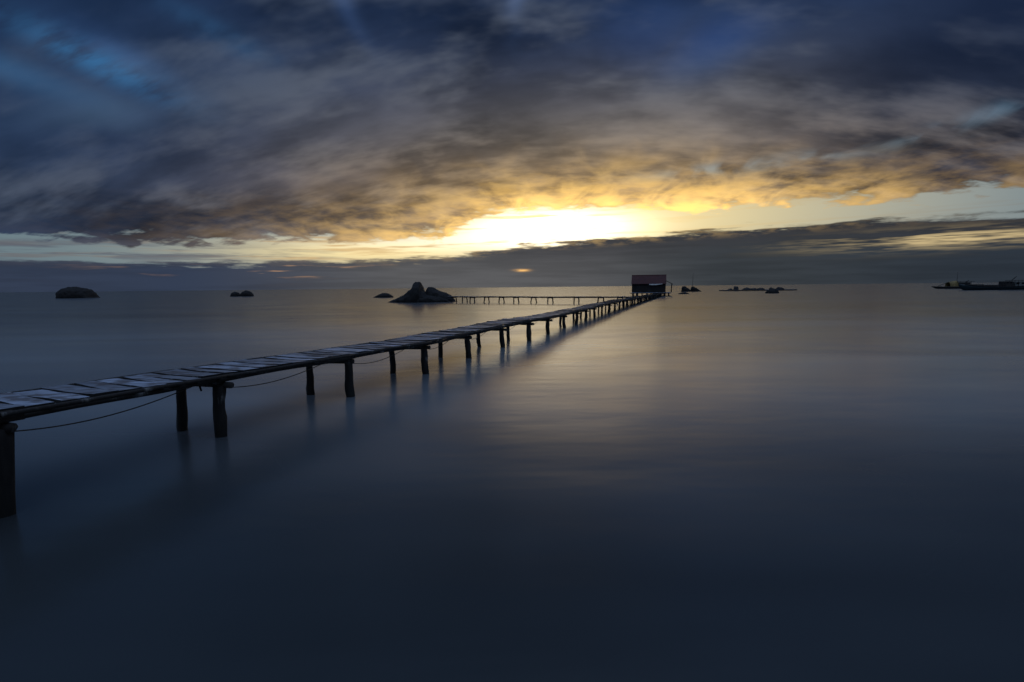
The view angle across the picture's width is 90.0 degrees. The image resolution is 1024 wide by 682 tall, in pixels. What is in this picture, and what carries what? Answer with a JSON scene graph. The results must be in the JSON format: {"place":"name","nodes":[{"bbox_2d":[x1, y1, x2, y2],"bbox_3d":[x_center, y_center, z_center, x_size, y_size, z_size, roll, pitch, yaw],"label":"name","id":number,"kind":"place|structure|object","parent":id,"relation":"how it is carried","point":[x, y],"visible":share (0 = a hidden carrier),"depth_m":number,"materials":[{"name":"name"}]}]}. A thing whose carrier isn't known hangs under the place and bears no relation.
{"place":"outdoors","nodes":[
{"label":"outdoors","id":0,"kind":"place"},
{"bbox_2d":[0,282,1023,681],"bbox_3d":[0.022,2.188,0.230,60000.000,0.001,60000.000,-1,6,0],"label":"water","id":1,"kind":"structure","parent":0,"point":[808,482],"depth_m":5.50,"materials":[{"name":"liquid"}]},
{"bbox_2d":[55,287,99,297],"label":"sea rock","id":2,"kind":"object","parent":1,"relation":"in","point":[72,292],"visible":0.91,"depth_m":170.05,"materials":[{"name":"stone"}]},
{"bbox_2d":[230,292,239,296],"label":"sea rock","id":3,"kind":"object","parent":1,"relation":"in","point":[234,294],"visible":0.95,"depth_m":175.15,"materials":[{"name":"stone"}]},
{"bbox_2d":[240,290,253,295],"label":"sea rock","id":4,"kind":"object","parent":1,"relation":"in","point":[246,293],"visible":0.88,"depth_m":175.47,"materials":[{"name":"stone"}]},
{"bbox_2d":[0,293,664,517],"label":"jetty","id":5,"kind":"object","parent":1,"relation":"in","point":[20,405],"visible":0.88,"depth_m":7.72,"materials":[{"name":"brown wood"}]},
{"bbox_2d":[14,321,550,431],"bbox_3d":[-1.360,-0.176,16.359,0.926,0.353,23.885,2,6,19],"label":"rope","id":6,"kind":"object","parent":5,"relation":"hanging from","point":[198,386],"visible":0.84,"depth_m":7.21,"materials":[{"name":"black fabric"}]},
{"bbox_2d":[373,293,392,297],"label":"sea rock","id":7,"kind":"object","parent":1,"relation":"in","point":[384,295],"visible":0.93,"depth_m":125.28,"materials":[{"name":"stone"}]},
{"bbox_2d":[389,282,426,302],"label":"sea rock","id":8,"kind":"object","parent":1,"relation":"in","point":[415,292],"visible":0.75,"depth_m":79.43,"materials":[{"name":"stone"}]},
{"bbox_2d":[417,295,449,301],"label":"sea rock","id":9,"kind":"object","parent":1,"relation":"in","point":[428,298],"visible":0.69,"depth_m":79.36,"materials":[{"name":"stone"}]},
{"bbox_2d":[426,287,455,301],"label":"sea rock","id":10,"kind":"object","parent":1,"relation":"in","point":[432,291],"visible":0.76,"depth_m":81.22,"materials":[{"name":"stone"}]},
{"bbox_2d":[448,296,630,303],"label":"jetty","id":11,"kind":"object","parent":1,"relation":"in","point":[536,297],"visible":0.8,"depth_m":71.47,"materials":[{"name":"brown wood"}]},
{"bbox_2d":[630,292,670,295],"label":"platform","id":12,"kind":"structure","parent":1,"relation":"in","point":[641,293],"depth_m":112.64,"materials":[{"name":"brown wood"}]},
{"bbox_2d":[631,275,671,292],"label":"hut","id":13,"kind":"object","parent":12,"relation":"on","point":[648,283],"visible":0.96,"depth_m":116.22,"materials":[{"name":"brown wood"}]},
{"bbox_2d":[681,286,690,291],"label":"sea rock","id":14,"kind":"object","parent":1,"relation":"in","point":[684,289],"visible":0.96,"depth_m":182.17,"materials":[{"name":"stone"}]},
{"bbox_2d":[691,286,701,291],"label":"sea rock","id":15,"kind":"object","parent":1,"relation":"in","point":[693,289],"visible":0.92,"depth_m":183.08,"materials":[{"name":"stone"}]},
{"bbox_2d":[719,289,796,290],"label":"raft","id":16,"kind":"object","parent":1,"relation":"on","point":[756,290],"visible":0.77,"depth_m":183.63,"materials":[{"name":"brown wood"}]},
{"bbox_2d":[765,289,778,292],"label":"sea rock","id":17,"kind":"object","parent":1,"relation":"in","point":[772,291],"visible":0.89,"depth_m":132.21,"materials":[{"name":"stone"}]},
{"bbox_2d":[932,274,971,288],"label":"fishing boat","id":18,"kind":"object","parent":1,"relation":"on","point":[952,285],"visible":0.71,"depth_m":195.00,"materials":[{"name":"paint"}]},
{"bbox_2d":[959,276,1023,289],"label":"fishing boat","id":19,"kind":"object","parent":1,"relation":"on","point":[1007,285],"visible":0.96,"depth_m":150.94,"materials":[{"name":"black paint"}]},
{"bbox_2d":[0,0,1023,291],"label":"sky","id":20,"kind":"structure","parent":0,"point":[146,145],"materials":[{"name":"grey"}]}
]}

